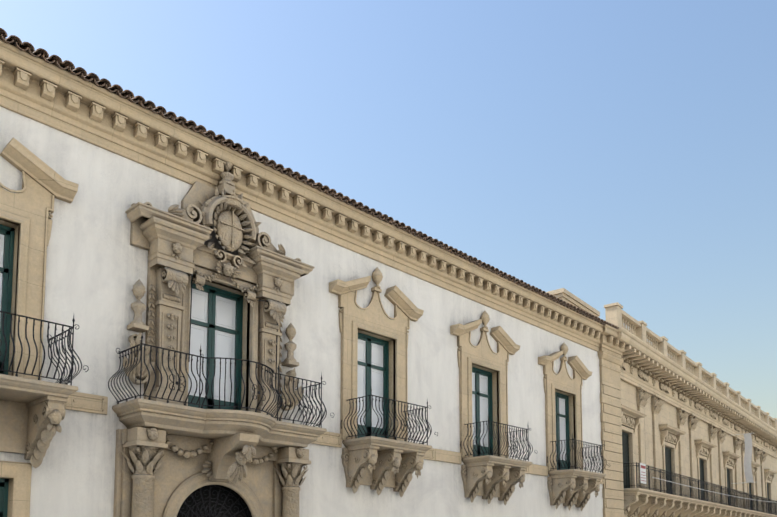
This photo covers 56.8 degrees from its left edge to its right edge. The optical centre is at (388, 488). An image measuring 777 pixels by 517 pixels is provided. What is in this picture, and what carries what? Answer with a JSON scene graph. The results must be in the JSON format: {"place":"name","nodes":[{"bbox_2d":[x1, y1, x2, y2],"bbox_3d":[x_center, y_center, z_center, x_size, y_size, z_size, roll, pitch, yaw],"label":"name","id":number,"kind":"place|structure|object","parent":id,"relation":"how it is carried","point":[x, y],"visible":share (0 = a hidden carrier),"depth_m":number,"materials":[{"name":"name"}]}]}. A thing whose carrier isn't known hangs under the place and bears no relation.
{"place":"outdoors","nodes":[
{"label":"outdoors","id":0,"kind":"place"},
{"bbox_2d":[166,260,278,366],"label":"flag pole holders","id":1,"kind":"object","parent":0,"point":[190,320],"visible":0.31,"depth_m":14.28,"materials":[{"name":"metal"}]},
{"bbox_2d":[204,209,248,257],"bbox_3d":[-3.479,-5.489,15.167,0.001,1.220,1.319,-5,-7,44],"label":"palazzo crest niche","id":2,"kind":"object","parent":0,"point":[215,240],"visible":0.14,"depth_m":15.01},
{"bbox_2d":[0,224,569,516],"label":"window frames","id":3,"kind":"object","parent":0,"point":[6,269],"visible":0.44,"depth_m":15.55,"materials":[{"name":"wood"}]},
{"bbox_2d":[0,234,565,459],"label":"window panes","id":4,"kind":"object","parent":3,"relation":"in","point":[225,318],"visible":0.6,"depth_m":15.49,"materials":[{"name":"clear glass"}]},
{"bbox_2d":[0,106,602,516],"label":"wall","id":5,"kind":"structure","parent":0,"point":[96,265],"depth_m":16.64,"materials":[{"name":"white paint"}]},
{"bbox_2d":[0,181,605,516],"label":"balcony stonework","id":6,"kind":"object","parent":5,"relation":"attached to","point":[156,233],"visible":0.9,"depth_m":14.24,"materials":[{"name":"beige stone"}]},
{"bbox_2d":[0,310,609,516],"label":"balcony railings","id":7,"kind":"object","parent":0,"point":[70,375],"visible":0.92,"depth_m":14.58,"materials":[{"name":"black metal"}]},
{"bbox_2d":[0,40,624,516],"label":"stone trim","id":8,"kind":"structure","parent":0,"point":[56,98],"depth_m":17.29,"materials":[{"name":"beige stone"}]},
{"bbox_2d":[48,212,581,388],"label":"finial ornaments","id":9,"kind":"object","parent":8,"relation":"on","point":[377,276],"visible":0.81,"depth_m":20.90},
{"bbox_2d":[0,28,632,333],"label":"roof tiles","id":10,"kind":"object","parent":8,"relation":"on","point":[55,60],"visible":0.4,"depth_m":15.38,"materials":[{"name":"brown tile"}]},
{"bbox_2d":[26,162,599,516],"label":"carved ornaments","id":11,"kind":"object","parent":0,"point":[230,226],"visible":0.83,"depth_m":14.83},
{"bbox_2d":[0,0,776,417],"label":"sky","id":12,"kind":"structure","parent":0,"point":[604,152],"materials":[{"name":"blue"}]},
{"bbox_2d":[546,288,776,516],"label":"building facade","id":13,"kind":"structure","parent":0,"point":[649,431],"depth_m":34.97,"materials":[{"name":"beige stone"}]},
{"bbox_2d":[622,432,768,513],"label":"windows","id":14,"kind":"structure","parent":13,"relation":"in","point":[625,443],"depth_m":34.06,"materials":[{"name":"black glass"}]},
{"bbox_2d":[620,318,775,516],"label":"carved ornaments","id":15,"kind":"object","parent":13,"relation":"attached to","point":[644,397],"visible":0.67,"depth_m":35.24},
{"bbox_2d":[623,462,776,514],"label":"balcony railing","id":16,"kind":"object","parent":13,"relation":"on","point":[719,488],"visible":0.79,"depth_m":35.34,"materials":[{"name":"black metal"}]},
{"label":"paving","id":17,"kind":"structure","parent":0,"visible":0},
{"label":"palazzo","id":18,"kind":"object","parent":17,"relation":"on","visible":0},
{"bbox_2d":[177,485,251,516],"bbox_3d":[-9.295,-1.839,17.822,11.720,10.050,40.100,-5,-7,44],"label":"grille","id":19,"kind":"object","parent":18,"relation":"attached to","point":[207,487],"depth_m":15.07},
{"bbox_2d":[640,463,645,483],"bbox_3d":[10.076,-0.586,28.407,0.016,0.800,0.650,-4,-6,38],"label":"sign","id":20,"kind":"object","parent":18,"relation":"attached to","point":[642,470],"visible":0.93,"depth_m":28.36,"materials":[{"name":"white plastic"}]},
{"bbox_2d":[652,433,769,501],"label":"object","id":21,"kind":"object","parent":18,"relation":"attached to","point":[716,492],"visible":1,"depth_m":35.99,"materials":[{"name":"white"}]},
{"bbox_2d":[744,434,753,481],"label":"hanging banner","id":22,"kind":"object","parent":21,"relation":"hanging from","point":[748,458],"visible":1,"depth_m":42.89,"materials":[{"name":"white fabric"}]}
]}

